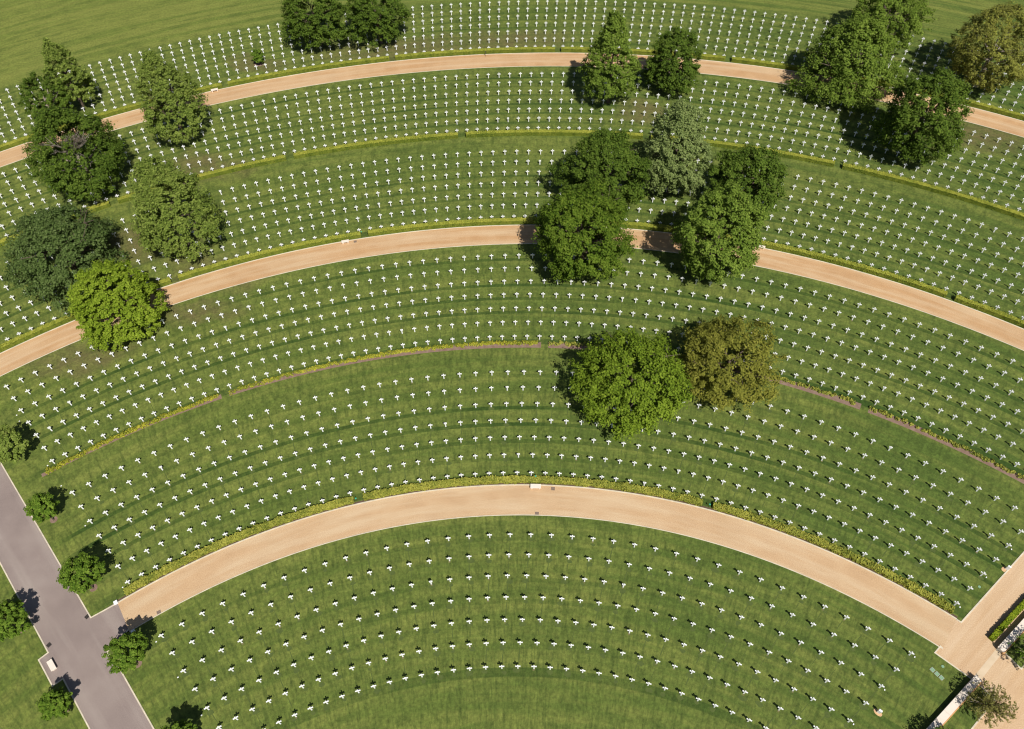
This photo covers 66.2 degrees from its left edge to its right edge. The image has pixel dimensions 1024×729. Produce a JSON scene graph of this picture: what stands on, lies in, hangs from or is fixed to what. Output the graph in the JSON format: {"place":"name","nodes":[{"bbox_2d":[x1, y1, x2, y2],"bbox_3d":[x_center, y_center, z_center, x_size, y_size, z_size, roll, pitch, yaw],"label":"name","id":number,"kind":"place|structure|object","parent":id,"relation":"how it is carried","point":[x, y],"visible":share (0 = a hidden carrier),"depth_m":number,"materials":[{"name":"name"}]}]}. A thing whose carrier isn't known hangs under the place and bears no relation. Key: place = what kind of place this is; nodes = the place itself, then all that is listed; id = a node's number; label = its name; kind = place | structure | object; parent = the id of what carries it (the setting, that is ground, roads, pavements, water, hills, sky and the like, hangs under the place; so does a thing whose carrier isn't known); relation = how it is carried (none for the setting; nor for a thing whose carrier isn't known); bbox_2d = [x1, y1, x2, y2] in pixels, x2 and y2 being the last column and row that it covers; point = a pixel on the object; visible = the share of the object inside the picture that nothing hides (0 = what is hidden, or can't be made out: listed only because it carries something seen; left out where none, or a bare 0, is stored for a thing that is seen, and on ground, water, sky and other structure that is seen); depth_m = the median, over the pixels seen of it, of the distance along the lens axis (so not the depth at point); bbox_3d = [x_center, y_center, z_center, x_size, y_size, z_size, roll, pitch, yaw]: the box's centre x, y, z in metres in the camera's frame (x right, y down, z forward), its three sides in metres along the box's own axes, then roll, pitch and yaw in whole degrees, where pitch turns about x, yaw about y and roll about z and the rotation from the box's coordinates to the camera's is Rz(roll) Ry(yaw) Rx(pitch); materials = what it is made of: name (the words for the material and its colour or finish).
{"place":"outdoors","nodes":[
{"label":"outdoors","id":0,"kind":"place"},
{"bbox_2d":[0,464,152,728],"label":"asphalt road","id":1,"kind":"structure","parent":0,"point":[78,641],"depth_m":95.96,"materials":[{"name":"grey asphalt"}]},
{"bbox_2d":[46,659,56,670],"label":"stone bench","id":2,"kind":"object","parent":1,"relation":"on","point":[51,665],"visible":1,"depth_m":92.82,"materials":[{"name":"white stone"}]},
{"bbox_2d":[0,0,1023,728],"bbox_3d":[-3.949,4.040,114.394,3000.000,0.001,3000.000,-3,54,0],"label":"lawn","id":3,"kind":"structure","parent":0,"point":[916,694],"depth_m":113.50,"materials":[{"name":"green plant"}]},
{"bbox_2d":[0,132,39,150],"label":"hedge","id":4,"kind":"object","parent":3,"relation":"on","point":[11,144],"visible":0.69,"depth_m":150.65,"materials":[{"name":"green plant"}]},
{"bbox_2d":[17,71,75,117],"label":"tree","id":5,"kind":"object","parent":3,"relation":"on","point":[63,101],"visible":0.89,"depth_m":148.28,"materials":[{"name":"green plant"}]},
{"bbox_2d":[0,200,110,246],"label":"hedge","id":6,"kind":"object","parent":3,"relation":"on","point":[100,206],"visible":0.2,"depth_m":139.06,"materials":[{"name":"green plant"}]},
{"bbox_2d":[0,199,130,319],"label":"tree","id":7,"kind":"object","parent":3,"relation":"on","point":[41,223],"visible":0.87,"depth_m":121.47,"materials":[{"name":"green plant"}]},
{"bbox_2d":[41,37,99,106],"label":"tree","id":8,"kind":"object","parent":3,"relation":"on","point":[51,52],"visible":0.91,"depth_m":150.48,"materials":[{"name":"green plant"}]},
{"bbox_2d":[21,103,129,201],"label":"tree","id":9,"kind":"object","parent":3,"relation":"on","point":[47,128],"visible":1,"depth_m":133.83,"materials":[{"name":"green plant"}]},
{"bbox_2d":[0,277,171,351],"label":"hedge","id":10,"kind":"object","parent":3,"relation":"on","point":[19,339],"visible":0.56,"depth_m":123.09,"materials":[{"name":"green plant"}]},
{"bbox_2d":[65,258,169,353],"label":"tree","id":11,"kind":"object","parent":3,"relation":"on","point":[86,309],"visible":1,"depth_m":115.95,"materials":[{"name":"green plant"}]},
{"bbox_2d":[55,83,222,132],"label":"hedge","id":12,"kind":"object","parent":3,"relation":"on","point":[124,109],"visible":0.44,"depth_m":156.18,"materials":[{"name":"green plant"}]},
{"bbox_2d":[17,63,262,711],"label":"tree pit","id":13,"kind":"object","parent":3,"relation":"on","point":[95,586],"visible":0.54,"depth_m":98.86,"materials":[{"name":"brown soil"}]},
{"bbox_2d":[0,597,31,641],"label":"young tree","id":14,"kind":"object","parent":13,"relation":"on","point":[19,614],"visible":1,"depth_m":92.62,"materials":[{"name":"green plant"}]},
{"bbox_2d":[0,424,31,463],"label":"young tree","id":15,"kind":"object","parent":13,"relation":"on","point":[14,436],"visible":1,"depth_m":106.42,"materials":[{"name":"green plant"}]},
{"bbox_2d":[23,492,59,523],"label":"young tree","id":16,"kind":"object","parent":13,"relation":"on","point":[36,505],"visible":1,"depth_m":100.90,"materials":[{"name":"green plant"}]},
{"bbox_2d":[35,686,72,720],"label":"young tree","id":17,"kind":"object","parent":13,"relation":"on","point":[55,702],"visible":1,"depth_m":87.58,"materials":[{"name":"green plant"}]},
{"bbox_2d":[56,551,105,594],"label":"young tree","id":18,"kind":"object","parent":13,"relation":"on","point":[83,565],"visible":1,"depth_m":94.63,"materials":[{"name":"green plant"}]},
{"bbox_2d":[101,629,150,673],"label":"young tree","id":19,"kind":"object","parent":13,"relation":"on","point":[136,643],"visible":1,"depth_m":89.01,"materials":[{"name":"green plant"}]},
{"bbox_2d":[160,718,197,728],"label":"young tree","id":20,"kind":"object","parent":13,"relation":"on","point":[182,724],"visible":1,"depth_m":85.39,"materials":[{"name":"green plant"}]},
{"bbox_2d":[132,49,208,143],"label":"tree","id":21,"kind":"object","parent":3,"relation":"on","point":[151,63],"visible":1,"depth_m":142.03,"materials":[{"name":"green plant"}]},
{"bbox_2d":[125,155,226,261],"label":"tree","id":22,"kind":"object","parent":3,"relation":"on","point":[149,174],"visible":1,"depth_m":123.89,"materials":[{"name":"green plant"}]},
{"bbox_2d":[117,155,286,203],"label":"hedge","id":23,"kind":"object","parent":3,"relation":"on","point":[231,169],"visible":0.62,"depth_m":144.38,"materials":[{"name":"green plant"}]},
{"bbox_2d":[250,49,264,64],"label":"sapling","id":24,"kind":"object","parent":3,"relation":"on","point":[258,54],"visible":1,"depth_m":162.73,"materials":[{"name":"green plant"}]},
{"bbox_2d":[177,231,360,280],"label":"hedge","id":25,"kind":"object","parent":3,"relation":"on","point":[214,266],"visible":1,"depth_m":131.45,"materials":[{"name":"green plant"}]},
{"bbox_2d":[227,55,389,86],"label":"hedge","id":26,"kind":"object","parent":3,"relation":"on","point":[294,71],"visible":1,"depth_m":162.18,"materials":[{"name":"green plant"}]},
{"bbox_2d":[278,0,349,50],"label":"tree","id":27,"kind":"object","parent":3,"relation":"on","point":[296,29],"visible":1,"depth_m":160.72,"materials":[{"name":"green plant"}]},
{"bbox_2d":[293,132,457,158],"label":"hedge","id":28,"kind":"object","parent":3,"relation":"on","point":[365,144],"visible":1,"depth_m":147.52,"materials":[{"name":"green plant"}]},
{"bbox_2d":[345,0,411,48],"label":"tree","id":29,"kind":"object","parent":3,"relation":"on","point":[361,11],"visible":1,"depth_m":161.01,"materials":[{"name":"green plant"}]},
{"bbox_2d":[368,217,540,236],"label":"hedge","id":30,"kind":"object","parent":3,"relation":"on","point":[450,223],"visible":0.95,"depth_m":134.10,"materials":[{"name":"green plant"}]},
{"bbox_2d":[395,46,554,60],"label":"hedge","id":31,"kind":"object","parent":3,"relation":"on","point":[427,54],"visible":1,"depth_m":164.05,"materials":[{"name":"green plant"}]},
{"bbox_2d":[0,0,1023,728],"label":"cross headstones","id":32,"kind":"object","parent":3,"relation":"on","point":[532,256],"visible":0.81,"depth_m":128.20,"materials":[{"name":"white stone"}]},
{"bbox_2d":[0,5,1023,728],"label":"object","id":33,"kind":"object","parent":3,"relation":"on","point":[576,627],"visible":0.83,"depth_m":99.00,"materials":[{"name":"white stone"}]},
{"bbox_2d":[0,53,1023,728],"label":"kerb","id":34,"kind":"structure","parent":3,"relation":"on","point":[500,485],"depth_m":104.07,"materials":[{"name":"stone"}]},
{"bbox_2d":[4,6,1020,718],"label":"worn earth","id":35,"kind":"structure","parent":3,"relation":"on","point":[604,328],"depth_m":115.55,"materials":[{"name":"brown soil"}]},
{"bbox_2d":[41,342,1023,483],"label":"soil bed","id":36,"kind":"object","parent":3,"relation":"on","point":[857,405],"visible":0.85,"depth_m":114.10,"materials":[{"name":"brown soil"}]},
{"bbox_2d":[44,393,218,474],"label":"bedding plants","id":37,"kind":"object","parent":36,"relation":"on","point":[129,431],"visible":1,"depth_m":111.82,"materials":[{"name":"green plant"}]},
{"bbox_2d":[228,340,537,394],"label":"bedding plants","id":38,"kind":"object","parent":36,"relation":"on","point":[387,353],"visible":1,"depth_m":118.67,"materials":[{"name":"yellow plant"}]},
{"bbox_2d":[548,340,855,404],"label":"bedding plants","id":39,"kind":"object","parent":36,"relation":"on","point":[818,390],"visible":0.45,"depth_m":113.69,"materials":[{"name":"green plant"}]},
{"bbox_2d":[868,405,1023,479],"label":"bedding plants","id":40,"kind":"object","parent":36,"relation":"on","point":[957,445],"visible":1,"depth_m":107.03,"materials":[{"name":"green plant"}]},
{"bbox_2d":[118,483,956,617],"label":"soil strip","id":41,"kind":"object","parent":3,"relation":"on","point":[541,484],"visible":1,"depth_m":102.53,"materials":[{"name":"brown soil"}]},
{"bbox_2d":[123,496,353,595],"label":"flower bed","id":42,"kind":"object","parent":41,"relation":"on","point":[165,569],"visible":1,"depth_m":101.51,"materials":[{"name":"green plant"}]},
{"bbox_2d":[363,475,703,505],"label":"flower bed","id":43,"kind":"object","parent":41,"relation":"on","point":[546,479],"visible":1,"depth_m":104.89,"materials":[{"name":"green plant"}]},
{"bbox_2d":[712,502,954,613],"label":"flower bed","id":44,"kind":"object","parent":41,"relation":"on","point":[906,583],"visible":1,"depth_m":98.21,"materials":[{"name":"green plant"}]},
{"bbox_2d":[466,129,642,138],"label":"hedge","id":45,"kind":"object","parent":3,"relation":"on","point":[531,132],"visible":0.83,"depth_m":147.98,"materials":[{"name":"green plant"}]},
{"bbox_2d":[531,178,639,282],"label":"tree","id":46,"kind":"object","parent":3,"relation":"on","point":[572,219],"visible":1,"depth_m":117.64,"materials":[{"name":"green plant"}]},
{"bbox_2d":[545,127,653,213],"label":"tree","id":47,"kind":"object","parent":3,"relation":"on","point":[598,143],"visible":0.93,"depth_m":127.73,"materials":[{"name":"green plant"}]},
{"bbox_2d":[575,9,643,102],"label":"tree","id":48,"kind":"object","parent":3,"relation":"on","point":[600,47],"visible":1,"depth_m":144.63,"materials":[{"name":"green plant"}]},
{"bbox_2d":[567,324,694,442],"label":"tree","id":49,"kind":"object","parent":3,"relation":"on","point":[598,388],"visible":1,"depth_m":105.47,"materials":[{"name":"green plant"}]},
{"bbox_2d":[561,46,725,61],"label":"hedge","id":50,"kind":"object","parent":3,"relation":"on","point":[576,49],"visible":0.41,"depth_m":162.39,"materials":[{"name":"green plant"}]},
{"bbox_2d":[555,219,731,239],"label":"hedge","id":51,"kind":"object","parent":3,"relation":"on","point":[648,226],"visible":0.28,"depth_m":132.47,"materials":[{"name":"green plant"}]},
{"bbox_2d":[640,25,703,96],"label":"tree","id":52,"kind":"object","parent":3,"relation":"on","point":[667,64],"visible":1,"depth_m":148.41,"materials":[{"name":"green plant"}]},
{"bbox_2d":[635,99,715,196],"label":"tree","id":53,"kind":"object","parent":3,"relation":"on","point":[693,145],"visible":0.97,"depth_m":127.97,"materials":[{"name":"green plant"}]},
{"bbox_2d":[670,179,769,284],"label":"tree","id":54,"kind":"object","parent":3,"relation":"on","point":[747,221],"visible":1,"depth_m":116.02,"materials":[{"name":"green plant"}]},
{"bbox_2d":[674,313,788,412],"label":"tree","id":55,"kind":"object","parent":3,"relation":"on","point":[720,340],"visible":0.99,"depth_m":107.31,"materials":[{"name":"green plant"}]},
{"bbox_2d":[651,133,834,166],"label":"hedge","id":56,"kind":"object","parent":3,"relation":"on","point":[784,154],"visible":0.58,"depth_m":142.29,"materials":[{"name":"green plant"}]},
{"bbox_2d":[707,142,790,219],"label":"tree","id":57,"kind":"object","parent":3,"relation":"on","point":[729,167],"visible":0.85,"depth_m":126.95,"materials":[{"name":"green plant"}]},
{"bbox_2d":[731,56,904,87],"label":"hedge","id":58,"kind":"object","parent":3,"relation":"on","point":[764,63],"visible":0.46,"depth_m":158.44,"materials":[{"name":"green plant"}]},
{"bbox_2d":[785,11,906,113],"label":"tree","id":59,"kind":"object","parent":3,"relation":"on","point":[840,56],"visible":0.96,"depth_m":144.93,"materials":[{"name":"green plant"}]},
{"bbox_2d":[759,240,947,297],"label":"hedge","id":60,"kind":"object","parent":3,"relation":"on","point":[911,282],"visible":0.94,"depth_m":125.86,"materials":[{"name":"green plant"}]},
{"bbox_2d":[847,0,938,49],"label":"tree","id":61,"kind":"object","parent":3,"relation":"on","point":[879,10],"visible":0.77,"depth_m":154.95,"materials":[{"name":"green plant"}]},
{"bbox_2d":[869,66,974,165],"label":"tree","id":62,"kind":"object","parent":3,"relation":"on","point":[909,146],"visible":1,"depth_m":131.61,"materials":[{"name":"green plant"}]},
{"bbox_2d":[842,162,1023,220],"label":"hedge","id":63,"kind":"object","parent":3,"relation":"on","point":[941,191],"visible":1,"depth_m":135.84,"materials":[{"name":"green plant"}]},
{"bbox_2d":[874,567,1008,715],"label":"sand patch","id":64,"kind":"object","parent":3,"relation":"on","point":[1003,570],"visible":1,"depth_m":87.77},
{"bbox_2d":[927,675,981,728],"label":"wall","id":65,"kind":"structure","parent":3,"relation":"on","point":[951,709],"depth_m":87.34,"materials":[{"name":"stone"}]},
{"bbox_2d":[921,89,1023,120],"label":"hedge","id":66,"kind":"object","parent":3,"relation":"on","point":[998,110],"visible":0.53,"depth_m":148.10,"materials":[{"name":"green plant"}]},
{"bbox_2d":[926,554,1023,728],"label":"gravel avenue","id":67,"kind":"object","parent":3,"relation":"on","point":[969,648],"visible":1,"depth_m":91.59,"materials":[{"name":"beige gravel"}]},
{"bbox_2d":[976,649,1000,678],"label":"stone threshold","id":68,"kind":"object","parent":67,"relation":"on","point":[987,665],"visible":1,"depth_m":90.24,"materials":[{"name":"beige stone"}]},
{"bbox_2d":[944,1,1023,93],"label":"tree","id":69,"kind":"object","parent":3,"relation":"on","point":[1012,68],"visible":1,"depth_m":144.42,"materials":[{"name":"green plant"}]},
{"bbox_2d":[954,295,1023,327],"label":"hedge","id":70,"kind":"object","parent":3,"relation":"on","point":[992,311],"visible":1,"depth_m":119.83,"materials":[{"name":"green plant"}]},
{"bbox_2d":[988,598,1023,641],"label":"hedge","id":71,"kind":"object","parent":3,"relation":"on","point":[1007,621],"visible":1,"depth_m":92.42,"materials":[{"name":"green plant"}]},
{"bbox_2d":[997,618,1023,654],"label":"wall","id":72,"kind":"structure","parent":3,"relation":"on","point":[1003,647],"depth_m":91.32,"materials":[{"name":"stone"}]},
{"bbox_2d":[0,225,1023,375],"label":"gravel path","id":73,"kind":"structure","parent":0,"point":[47,343],"depth_m":128.20,"materials":[{"name":"beige gravel"}]},
{"bbox_2d":[0,53,1023,166],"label":"gravel path","id":74,"kind":"structure","parent":0,"point":[977,116],"depth_m":160.18,"materials":[{"name":"beige gravel"}]},
{"bbox_2d":[118,486,955,646],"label":"gravel path","id":75,"kind":"structure","parent":0,"point":[930,622],"depth_m":101.23,"materials":[{"name":"beige gravel"}]},
{"bbox_2d":[530,484,540,488],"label":"stone bench","id":76,"kind":"object","parent":75,"relation":"on","point":[532,486],"visible":1,"depth_m":104.78,"materials":[{"name":"white stone"}]},
{"bbox_2d":[942,633,1023,728],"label":"grass verge","id":77,"kind":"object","parent":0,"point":[963,716],"depth_m":87.44,"materials":[{"name":"green plant"}]},
{"bbox_2d":[932,725,954,728],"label":"wispy tree","id":78,"kind":"object","parent":77,"relation":"on","point":[940,726],"visible":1,"depth_m":84.31,"materials":[{"name":"green plant"}]},
{"bbox_2d":[966,680,1018,727],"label":"wispy tree","id":79,"kind":"object","parent":77,"relation":"on","point":[995,707],"visible":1,"depth_m":85.31,"materials":[{"name":"green plant"}]},
{"bbox_2d":[1008,634,1023,668],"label":"wispy tree","id":80,"kind":"object","parent":77,"relation":"on","point":[1021,649],"visible":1,"depth_m":88.81,"materials":[{"name":"green plant"}]}
]}

